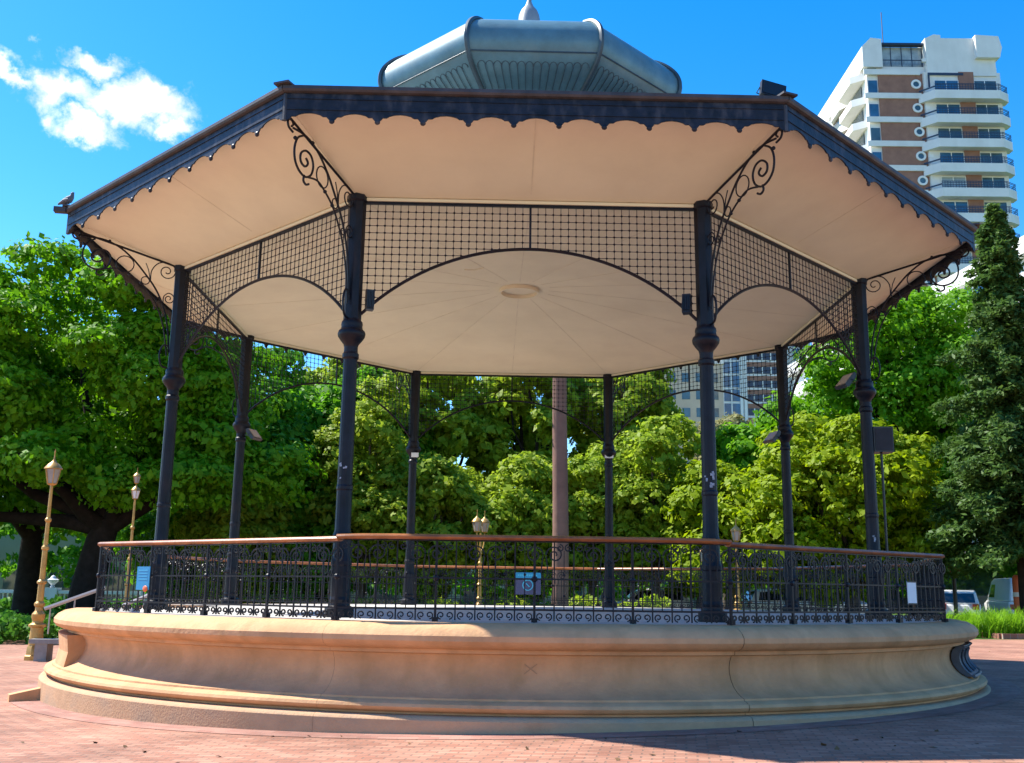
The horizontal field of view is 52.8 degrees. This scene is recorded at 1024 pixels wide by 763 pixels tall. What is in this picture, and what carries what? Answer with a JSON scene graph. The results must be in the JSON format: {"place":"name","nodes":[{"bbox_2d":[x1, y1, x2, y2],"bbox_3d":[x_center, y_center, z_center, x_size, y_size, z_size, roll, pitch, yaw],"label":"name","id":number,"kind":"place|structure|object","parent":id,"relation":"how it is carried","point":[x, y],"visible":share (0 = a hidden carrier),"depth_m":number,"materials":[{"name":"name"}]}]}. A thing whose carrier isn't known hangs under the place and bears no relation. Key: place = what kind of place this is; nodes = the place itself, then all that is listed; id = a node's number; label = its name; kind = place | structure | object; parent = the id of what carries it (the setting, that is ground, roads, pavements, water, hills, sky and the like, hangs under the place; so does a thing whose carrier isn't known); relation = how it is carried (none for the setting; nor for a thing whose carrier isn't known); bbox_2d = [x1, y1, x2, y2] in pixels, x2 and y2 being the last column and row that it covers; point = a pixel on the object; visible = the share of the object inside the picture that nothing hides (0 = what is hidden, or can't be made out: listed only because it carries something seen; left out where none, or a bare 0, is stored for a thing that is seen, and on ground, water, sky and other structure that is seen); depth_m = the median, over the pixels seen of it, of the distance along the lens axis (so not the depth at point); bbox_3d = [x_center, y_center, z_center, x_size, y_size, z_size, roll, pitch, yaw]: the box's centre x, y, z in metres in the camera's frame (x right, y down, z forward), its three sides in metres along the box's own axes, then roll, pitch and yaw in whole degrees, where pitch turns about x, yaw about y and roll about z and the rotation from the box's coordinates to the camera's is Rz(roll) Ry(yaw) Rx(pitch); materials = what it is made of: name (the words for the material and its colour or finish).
{"place":"outdoors","nodes":[
{"label":"outdoors","id":0,"kind":"place"},
{"bbox_2d":[0,639,1023,762],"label":"plaza","id":1,"kind":"structure","parent":0,"point":[995,733],"depth_m":10.63,"materials":[{"name":"brick"}]},
{"bbox_2d":[24,449,62,660],"bbox_3d":[-11.198,4.100,24.713,0.426,5.000,0.426,5,-12,-21],"label":"lamp post","id":2,"kind":"object","parent":1,"relation":"on","point":[53,469],"visible":0.93,"depth_m":24.55,"materials":[{"name":"gold metal"}]},
{"bbox_2d":[29,638,58,660],"bbox_3d":[-10.338,6.295,24.063,1.700,0.550,0.480,1,-12,-4],"label":"bench","id":3,"kind":"object","parent":1,"relation":"on","point":[43,649],"visible":0.33,"depth_m":23.84,"materials":[{"name":"grey stone"}]},
{"bbox_2d":[121,468,140,607],"bbox_3d":[-12.435,5.589,33.599,0.425,5.608,0.425,-4,-12,22],"label":"lamp post","id":4,"kind":"object","parent":1,"relation":"on","point":[135,490],"visible":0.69,"depth_m":33.81,"materials":[{"name":"gold metal"}]},
{"bbox_2d":[7,0,990,733],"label":"bandstand","id":5,"kind":"structure","parent":1,"relation":"on","point":[529,192],"depth_m":14.71,"materials":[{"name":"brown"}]},
{"bbox_2d":[58,192,73,204],"bbox_3d":[-7.622,-3.109,17.641,0.277,0.267,0.177,-7,-14,35],"label":"pigeon","id":6,"kind":"object","parent":5,"relation":"on","point":[69,199],"visible":0.97,"depth_m":17.59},
{"bbox_2d":[136,566,150,591],"bbox_3d":[-5.160,2.761,14.396,0.280,0.349,0.030,-7,-14,34],"label":"notice","id":7,"kind":"object","parent":5,"relation":"attached to","point":[143,578],"visible":1,"depth_m":14.39,"materials":[{"name":"blue paint"}]},
{"bbox_2d":[245,428,262,440],"bbox_3d":[-5.666,1.164,22.588,0.260,0.255,0.379,-3,-12,20],"label":"floodlight","id":8,"kind":"object","parent":5,"relation":"attached to","point":[253,434],"visible":1,"depth_m":22.49,"materials":[{"name":"grey metal"}]},
{"bbox_2d":[365,289,374,311],"bbox_3d":[-1.999,-1.144,14.486,0.149,0.290,0.148,5,-12,-19],"label":"floodlight","id":9,"kind":"object","parent":5,"relation":"attached to","point":[369,299],"visible":1,"depth_m":14.43,"materials":[{"name":"black metal"}]},
{"bbox_2d":[515,572,540,594],"bbox_3d":[0.411,5.252,26.791,0.680,0.560,0.043,1,-11,0],"label":"sign","id":10,"kind":"object","parent":5,"relation":"attached to","point":[519,589],"visible":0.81,"depth_m":26.78,"materials":[{"name":"metal"}]},
{"bbox_2d":[681,293,691,314],"bbox_3d":[2.472,-1.096,14.590,0.159,0.295,0.186,-3,-12,20],"label":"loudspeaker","id":11,"kind":"object","parent":5,"relation":"attached to","point":[686,305],"visible":1,"depth_m":14.54,"materials":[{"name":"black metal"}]},
{"bbox_2d":[756,79,785,95],"bbox_3d":[3.413,-3.802,13.561,0.379,0.240,0.209,14,-13,-7],"label":"floodlight","id":12,"kind":"object","parent":5,"relation":"on","point":[766,87],"visible":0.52,"depth_m":13.48,"materials":[{"name":"black metal"}]},
{"bbox_2d":[763,430,780,443],"bbox_3d":[5.769,1.236,22.843,0.269,0.265,0.419,5,-12,-19],"label":"floodlight","id":13,"kind":"object","parent":5,"relation":"attached to","point":[772,437],"visible":1,"depth_m":22.73,"materials":[{"name":"grey metal"}]},
{"bbox_2d":[835,372,856,389],"bbox_3d":[5.844,-0.008,18.020,0.266,0.269,0.379,4,-12,-14],"label":"floodlight","id":14,"kind":"object","parent":5,"relation":"attached to","point":[847,380],"visible":1,"depth_m":17.91,"materials":[{"name":"grey metal"}]},
{"bbox_2d":[873,426,896,618],"bbox_3d":[6.410,2.405,17.692,0.340,3.253,0.332,1,-11,0],"label":"loudspeaker","id":15,"kind":"object","parent":5,"relation":"on","point":[883,438],"visible":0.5,"depth_m":17.80,"materials":[{"name":"plastic"}]},
{"bbox_2d":[907,581,917,604],"bbox_3d":[5.734,3.029,14.777,0.230,0.330,0.013,9,-14,-37],"label":"notice","id":16,"kind":"object","parent":5,"relation":"attached to","point":[911,593],"visible":1,"depth_m":14.77,"materials":[{"name":"white paper"}]},
{"bbox_2d":[22,651,989,762],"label":"fallen leaves","id":17,"kind":"object","parent":1,"relation":"on","point":[835,748],"visible":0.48,"depth_m":10.33,"materials":[{"name":"brown plant"}]},
{"bbox_2d":[11,674,1020,738],"bbox_3d":[0.045,5.506,19.349,17.134,0.326,17.134,1,-11,0],"label":"brick ring","id":18,"kind":"object","parent":1,"relation":"on","point":[1002,691],"visible":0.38,"depth_m":11.97,"materials":[{"name":"red brick"}]},
{"bbox_2d":[0,0,1023,509],"label":"sky","id":19,"kind":"structure","parent":0,"point":[92,91],"materials":[{"name":"blue"}]},
{"bbox_2d":[17,602,1023,639],"bbox_3d":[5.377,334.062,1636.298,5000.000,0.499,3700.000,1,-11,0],"label":"ground","id":20,"kind":"structure","parent":0,"point":[892,614],"depth_m":33.96,"materials":[{"name":"red brick"}]},
{"bbox_2d":[0,608,62,643],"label":"planting bed","id":21,"kind":"object","parent":20,"relation":"on","point":[14,626],"visible":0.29,"depth_m":31.35,"materials":[{"name":"green plant"}]},
{"bbox_2d":[0,594,142,612],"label":"hedge","id":22,"kind":"object","parent":20,"relation":"on","point":[5,603],"visible":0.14,"depth_m":61.55,"materials":[{"name":"green plant"}]},
{"bbox_2d":[0,332,203,614],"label":"leafy tree","id":23,"kind":"object","parent":20,"relation":"on","point":[16,499],"visible":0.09,"depth_m":47.22,"materials":[{"name":"green plant"}]},
{"bbox_2d":[0,575,259,603],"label":"balustrade","id":24,"kind":"object","parent":20,"relation":"on","point":[51,591],"visible":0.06,"depth_m":66.06,"materials":[{"name":"stone"}]},
{"bbox_2d":[113,399,168,601],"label":"leafy tree","id":25,"kind":"object","parent":20,"relation":"on","point":[118,538],"depth_m":58.63,"materials":[{"name":"green plant"}]},
{"bbox_2d":[120,502,196,601],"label":"bushy tree","id":26,"kind":"object","parent":20,"relation":"on","point":[147,520],"visible":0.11,"depth_m":51.71,"materials":[{"name":"green plant"}]},
{"bbox_2d":[0,230,327,609],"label":"spreading tree","id":27,"kind":"object","parent":20,"relation":"on","point":[102,460],"visible":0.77,"depth_m":39.84,"materials":[{"name":"green plant"}]},
{"bbox_2d":[168,491,307,603],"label":"bushy tree","id":28,"kind":"object","parent":20,"relation":"on","point":[255,522],"visible":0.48,"depth_m":45.64,"materials":[{"name":"green plant"}]},
{"bbox_2d":[149,346,329,565],"bbox_3d":[-12.833,5.085,51.116,10.811,14.185,11.342,1,-11,0],"label":"leafy tree","id":29,"kind":"object","parent":20,"relation":"on","point":[288,428],"visible":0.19,"depth_m":49.59,"materials":[{"name":"green plant"}]},
{"bbox_2d":[267,476,371,603],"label":"bushy tree","id":30,"kind":"object","parent":20,"relation":"on","point":[299,528],"visible":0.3,"depth_m":47.34,"materials":[{"name":"green plant"}]},
{"bbox_2d":[297,357,389,587],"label":"leafy tree","id":31,"kind":"object","parent":20,"relation":"on","point":[327,377],"visible":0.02,"depth_m":60.39,"materials":[{"name":"green plant"}]},
{"bbox_2d":[301,372,418,601],"bbox_3d":[-7.276,5.566,48.742,6.387,12.304,6.646,-4,-13,24],"label":"bushy tree","id":32,"kind":"object","parent":20,"relation":"on","point":[375,419],"visible":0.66,"depth_m":47.66,"materials":[{"name":"green plant"}]},
{"bbox_2d":[290,365,436,558],"bbox_3d":[-9.519,6.028,55.823,9.515,14.222,9.956,11,-15,-40],"label":"leafy tree","id":33,"kind":"object","parent":20,"relation":"on","point":[328,399],"visible":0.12,"depth_m":54.01,"materials":[{"name":"green plant"}]},
{"bbox_2d":[0,533,757,606],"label":"street building","id":34,"kind":"structure","parent":20,"relation":"on","point":[8,545],"depth_m":96.35,"materials":[{"name":"grey glass"}]},
{"bbox_2d":[1,569,16,597],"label":"window","id":35,"kind":"structure","parent":34,"relation":"in","point":[8,584],"depth_m":96.31,"materials":[{"name":"grey glass"}]},
{"bbox_2d":[48,569,72,596],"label":"window","id":36,"kind":"structure","parent":34,"relation":"in","point":[59,584],"depth_m":96.31,"materials":[{"name":"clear glass"}]},
{"bbox_2d":[104,569,122,598],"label":"window","id":37,"kind":"structure","parent":34,"relation":"in","point":[121,571],"depth_m":96.29,"materials":[{"name":"grey glass"}]},
{"bbox_2d":[370,582,394,602],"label":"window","id":38,"kind":"structure","parent":34,"relation":"in","point":[380,594],"depth_m":95.98,"materials":[{"name":"grey glass"}]},
{"bbox_2d":[463,574,487,603],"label":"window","id":39,"kind":"structure","parent":34,"relation":"in","point":[470,591],"depth_m":95.98,"materials":[{"name":"grey glass"}]},
{"bbox_2d":[360,451,499,602],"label":"bushy tree","id":40,"kind":"object","parent":20,"relation":"on","point":[445,489],"visible":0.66,"depth_m":46.37,"materials":[{"name":"green plant"}]},
{"bbox_2d":[376,369,510,603],"bbox_3d":[-5.135,5.753,57.545,10.470,15.427,8.813,1,-11,0],"label":"leafy tree","id":41,"kind":"object","parent":20,"relation":"on","point":[449,431],"visible":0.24,"depth_m":56.20,"materials":[{"name":"green plant"}]},
{"bbox_2d":[0,522,905,603],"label":"distant trees","id":42,"kind":"object","parent":20,"relation":"on","point":[72,551],"visible":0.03,"depth_m":86.19,"materials":[{"name":"green plant"}]},
{"bbox_2d":[472,509,489,603],"bbox_3d":[-1.221,7.222,39.352,0.449,4.650,0.917,-7,-14,32],"label":"lamp post","id":43,"kind":"object","parent":20,"relation":"on","point":[479,524],"visible":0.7,"depth_m":39.41,"materials":[{"name":"gold metal"}]},
{"bbox_2d":[352,593,670,607],"bbox_3d":[-0.616,9.740,43.492,14.777,1.841,2.138,1,-11,0],"label":"hedge","id":44,"kind":"object","parent":20,"relation":"on","point":[576,596],"visible":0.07,"depth_m":43.10,"materials":[{"name":"green plant"}]},
{"bbox_2d":[451,451,572,603],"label":"bushy tree","id":45,"kind":"object","parent":20,"relation":"on","point":[519,508],"visible":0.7,"depth_m":46.72,"materials":[{"name":"green plant"}]},
{"bbox_2d":[457,377,601,603],"bbox_3d":[1.444,5.517,58.989,9.450,16.387,9.811,1,-11,0],"label":"leafy tree","id":46,"kind":"object","parent":20,"relation":"on","point":[534,431],"visible":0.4,"depth_m":57.17,"materials":[{"name":"green plant"}]},
{"bbox_2d":[551,378,568,604],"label":"palm tree","id":47,"kind":"object","parent":20,"relation":"on","point":[560,519],"visible":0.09,"depth_m":39.78,"materials":[{"name":"brown plant"}]},
{"bbox_2d":[515,440,650,599],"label":"bushy tree","id":48,"kind":"object","parent":20,"relation":"on","point":[587,503],"visible":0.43,"depth_m":48.24,"materials":[{"name":"green plant"}]},
{"bbox_2d":[569,368,684,595],"bbox_3d":[6.618,5.575,58.467,7.617,15.985,7.847,1,-11,0],"label":"leafy tree","id":49,"kind":"object","parent":20,"relation":"on","point":[665,406],"visible":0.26,"depth_m":57.37,"materials":[{"name":"green plant"}]},
{"bbox_2d":[577,412,701,599],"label":"bushy tree","id":50,"kind":"object","parent":20,"relation":"on","point":[649,454],"visible":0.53,"depth_m":48.31,"materials":[{"name":"green plant"}]},
{"bbox_2d":[664,360,723,462],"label":"apartment block","id":51,"kind":"structure","parent":20,"relation":"on","point":[688,403],"depth_m":203.48,"materials":[{"name":"grey concrete"}]},
{"bbox_2d":[664,501,753,608],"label":"bushy tree","id":52,"kind":"object","parent":20,"relation":"on","point":[686,591],"visible":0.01,"depth_m":50.30,"materials":[{"name":"green plant"}]},
{"bbox_2d":[686,412,754,608],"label":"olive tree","id":53,"kind":"object","parent":20,"relation":"on","point":[736,419],"visible":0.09,"depth_m":62.74,"materials":[{"name":"green plant"}]},
{"bbox_2d":[653,459,802,607],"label":"bushy tree","id":54,"kind":"object","parent":20,"relation":"on","point":[686,498],"visible":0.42,"depth_m":44.95,"materials":[{"name":"green plant"}]},
{"bbox_2d":[730,518,742,609],"bbox_3d":[8.405,7.206,38.467,0.426,4.200,0.426,5,-12,-21],"label":"lamp post","id":55,"kind":"object","parent":20,"relation":"on","point":[735,530],"visible":0.52,"depth_m":38.63,"materials":[{"name":"gold metal"}]},
{"bbox_2d":[699,390,825,487],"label":"leafy tree","id":56,"kind":"object","parent":20,"relation":"on","point":[736,445],"visible":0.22,"depth_m":57.19,"materials":[{"name":"green plant"}]},
{"bbox_2d":[723,344,809,427],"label":"office block","id":57,"kind":"structure","parent":20,"relation":"on","point":[739,405],"depth_m":254.60,"materials":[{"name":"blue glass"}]},
{"bbox_2d":[723,362,738,373],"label":"window","id":58,"kind":"structure","parent":57,"relation":"in","point":[734,363],"depth_m":255.49,"materials":[{"name":"blue glass"}]},
{"bbox_2d":[724,404,739,414],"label":"window","id":59,"kind":"structure","parent":57,"relation":"in","point":[736,407],"depth_m":253.38,"materials":[{"name":"blue glass"}]},
{"bbox_2d":[724,390,739,400],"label":"window","id":60,"kind":"structure","parent":57,"relation":"in","point":[727,397],"depth_m":253.99,"materials":[{"name":"blue glass"}]},
{"bbox_2d":[725,376,738,386],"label":"window","id":61,"kind":"structure","parent":57,"relation":"in","point":[734,381],"depth_m":254.74,"materials":[{"name":"blue glass"}]},
{"bbox_2d":[746,353,775,359],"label":"window","id":62,"kind":"structure","parent":57,"relation":"in","point":[763,354],"depth_m":255.99,"materials":[{"name":"blue glass"}]},
{"bbox_2d":[747,381,776,387],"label":"window","id":63,"kind":"structure","parent":57,"relation":"in","point":[751,382],"depth_m":254.62,"materials":[{"name":"blue glass"}]},
{"bbox_2d":[747,367,776,373],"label":"window","id":64,"kind":"structure","parent":57,"relation":"in","point":[750,371],"depth_m":255.30,"materials":[{"name":"blue glass"}]},
{"bbox_2d":[748,394,777,401],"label":"window","id":65,"kind":"structure","parent":57,"relation":"in","point":[751,397],"depth_m":253.87,"materials":[{"name":"blue glass"}]},
{"bbox_2d":[719,410,974,610],"bbox_3d":[14.289,5.858,43.610,10.269,9.558,8.729,-5,-13,26],"label":"bushy tree","id":66,"kind":"object","parent":20,"relation":"on","point":[831,514],"visible":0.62,"depth_m":41.85,"materials":[{"name":"green plant"}]},
{"bbox_2d":[790,281,982,615],"bbox_3d":[20.707,3.671,53.785,13.015,18.018,11.245,1,-11,0],"label":"leafy tree","id":67,"kind":"object","parent":20,"relation":"on","point":[921,330],"visible":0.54,"depth_m":51.37,"materials":[{"name":"green plant"}]},
{"bbox_2d":[788,235,1023,613],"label":"apartment block","id":68,"kind":"structure","parent":20,"relation":"on","point":[979,583],"depth_m":71.62,"materials":[{"name":"white concrete"}]},
{"bbox_2d":[812,12,1019,344],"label":"apartment tower","id":69,"kind":"structure","parent":20,"relation":"on","point":[927,115],"depth_m":150.05,"materials":[{"name":"concrete"}]},
{"bbox_2d":[852,87,861,99],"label":"window","id":70,"kind":"structure","parent":69,"relation":"in","point":[859,93],"depth_m":155.15,"materials":[{"name":"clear glass"}]},
{"bbox_2d":[851,110,862,124],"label":"window","id":71,"kind":"structure","parent":69,"relation":"in","point":[859,118],"depth_m":154.55,"materials":[{"name":"grey glass"}]},
{"bbox_2d":[868,80,877,92],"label":"window","id":72,"kind":"structure","parent":69,"relation":"in","point":[872,84],"depth_m":151.70,"materials":[{"name":"blue glass"}]},
{"bbox_2d":[869,104,878,115],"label":"window","id":73,"kind":"structure","parent":69,"relation":"in","point":[874,108],"depth_m":150.97,"materials":[{"name":"blue glass"}]},
{"bbox_2d":[871,128,880,139],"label":"window","id":74,"kind":"structure","parent":69,"relation":"in","point":[875,132],"depth_m":150.19,"materials":[{"name":"blue glass"}]},
{"bbox_2d":[935,81,957,89],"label":"window","id":75,"kind":"structure","parent":69,"relation":"in","point":[935,81],"depth_m":150.93,"materials":[{"name":"blue glass"}]},
{"bbox_2d":[936,104,959,113],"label":"window","id":76,"kind":"structure","parent":69,"relation":"in","point":[937,105],"depth_m":150.27,"materials":[{"name":"blue glass"}]},
{"bbox_2d":[938,128,961,137],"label":"window","id":77,"kind":"structure","parent":69,"relation":"in","point":[939,129],"depth_m":149.46,"materials":[{"name":"blue glass"}]},
{"bbox_2d":[940,153,963,162],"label":"window","id":78,"kind":"structure","parent":69,"relation":"in","point":[941,154],"depth_m":148.77,"materials":[{"name":"blue glass"}]},
{"bbox_2d":[942,177,965,187],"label":"window","id":79,"kind":"structure","parent":69,"relation":"in","point":[944,179],"depth_m":147.97,"materials":[{"name":"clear glass"}]},
{"bbox_2d":[944,202,967,212],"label":"window","id":80,"kind":"structure","parent":69,"relation":"in","point":[958,204],"depth_m":147.25,"materials":[{"name":"blue glass"}]},
{"bbox_2d":[934,80,997,89],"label":"window frame","id":81,"kind":"structure","parent":69,"relation":"in","point":[934,80],"depth_m":151.04,"materials":[{"name":"white paint"}]},
{"bbox_2d":[939,152,1003,162],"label":"window frame","id":82,"kind":"structure","parent":69,"relation":"in","point":[939,152],"depth_m":148.81,"materials":[{"name":"white paint"}]},
{"bbox_2d":[941,176,1005,187],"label":"window frame","id":83,"kind":"structure","parent":69,"relation":"in","point":[941,176],"depth_m":148.05,"materials":[{"name":"white paint"}]},
{"bbox_2d":[974,81,996,89],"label":"window","id":84,"kind":"structure","parent":69,"relation":"in","point":[990,83],"depth_m":150.93,"materials":[{"name":"blue glass"}]},
{"bbox_2d":[976,105,998,113],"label":"window","id":85,"kind":"structure","parent":69,"relation":"in","point":[988,106],"depth_m":150.19,"materials":[{"name":"blue glass"}]},
{"bbox_2d":[978,129,1000,138],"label":"window","id":86,"kind":"structure","parent":69,"relation":"in","point":[979,130],"depth_m":149.46,"materials":[{"name":"blue glass"}]},
{"bbox_2d":[980,153,1002,162],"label":"window","id":87,"kind":"structure","parent":69,"relation":"in","point":[981,154],"depth_m":148.66,"materials":[{"name":"blue glass"}]},
{"bbox_2d":[982,178,1004,187],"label":"window","id":88,"kind":"structure","parent":69,"relation":"in","point":[983,179],"depth_m":147.97,"materials":[{"name":"blue glass"}]},
{"bbox_2d":[950,568,958,619],"bbox_3d":[18.899,8.772,44.024,0.520,3.670,0.257,1,-11,0],"label":"road sign","id":89,"kind":"object","parent":20,"relation":"on","point":[954,589],"visible":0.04,"depth_m":43.91,"materials":[{"name":"black metal"}]},
{"bbox_2d":[893,202,1023,613],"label":"conifer","id":90,"kind":"object","parent":20,"relation":"on","point":[993,379],"visible":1,"depth_m":39.28,"materials":[{"name":"green plant"}]},
{"bbox_2d":[954,613,986,637],"bbox_3d":[15.372,8.179,34.765,1.521,0.840,1.628,1,-11,0],"label":"strap plant","id":91,"kind":"object","parent":20,"relation":"on","point":[975,623],"visible":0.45,"depth_m":34.50,"materials":[{"name":"green plant"}]},
{"bbox_2d":[952,606,992,631],"bbox_3d":[15.811,8.190,35.396,1.764,1.077,1.928,6,-13,-26],"label":"strap plant","id":92,"kind":"object","parent":20,"relation":"on","point":[966,617],"visible":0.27,"depth_m":35.38,"materials":[{"name":"green plant"}]},
{"bbox_2d":[969,606,1014,637],"bbox_3d":[16.130,7.982,34.316,1.915,1.060,2.126,1,-11,0],"label":"strap plant","id":93,"kind":"object","parent":20,"relation":"on","point":[992,625],"visible":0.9,"depth_m":34.23,"materials":[{"name":"green plant"}]},
{"bbox_2d":[975,493,1017,577],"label":"leafy tree","id":94,"kind":"object","parent":20,"relation":"on","point":[1008,572],"visible":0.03,"depth_m":57.01,"materials":[{"name":"green plant"}]},
{"bbox_2d":[982,632,1023,638],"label":"bed edging","id":95,"kind":"object","parent":20,"relation":"on","point":[1006,636],"visible":0.32,"depth_m":33.59,"materials":[{"name":"brick"}]},
{"bbox_2d":[992,606,1023,633],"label":"strap plant","id":96,"kind":"object","parent":20,"relation":"on","point":[1014,626],"visible":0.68,"depth_m":34.39,"materials":[{"name":"green plant"}]},
{"bbox_2d":[741,589,840,610],"bbox_3d":[13.244,10.681,49.071,4.520,1.630,1.830,1,-12,-4],"label":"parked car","id":97,"kind":"object","parent":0,"point":[758,595],"visible":0.08,"depth_m":48.28,"materials":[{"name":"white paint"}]},
{"bbox_2d":[1012,575,1019,611],"bbox_3d":[20.433,8.939,41.647,0.400,2.230,0.390,1,-11,0],"label":"post","id":98,"kind":"object","parent":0,"point":[1015,590],"visible":0.56,"depth_m":41.64,"materials":[{"name":"orange paint"}]},
{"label":"road","id":99,"kind":"structure","parent":0,"visible":0},
{"bbox_2d":[617,588,692,608],"bbox_3d":[6.774,11.311,52.231,4.520,1.630,1.830,1,-11,-3],"label":"parked car","id":100,"kind":"object","parent":99,"relation":"on","point":[684,599],"visible":0.06,"depth_m":51.57,"materials":[{"name":"white paint"}]},
{"bbox_2d":[944,590,981,618],"bbox_3d":[21.501,10.829,49.413,1.830,1.630,4.520,-4,-13,24],"label":"parked car","id":101,"kind":"object","parent":99,"relation":"on","point":[968,598],"visible":0.18,"depth_m":47.59,"materials":[{"name":"white paint"}]},
{"bbox_2d":[983,578,1013,615],"bbox_3d":[25.466,11.125,52.196,1.980,2.250,5.120,-1,-12,10],"label":"parked car","id":102,"kind":"object","parent":99,"relation":"on","point":[1000,594],"visible":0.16,"depth_m":51.56,"materials":[{"name":"white paint"}]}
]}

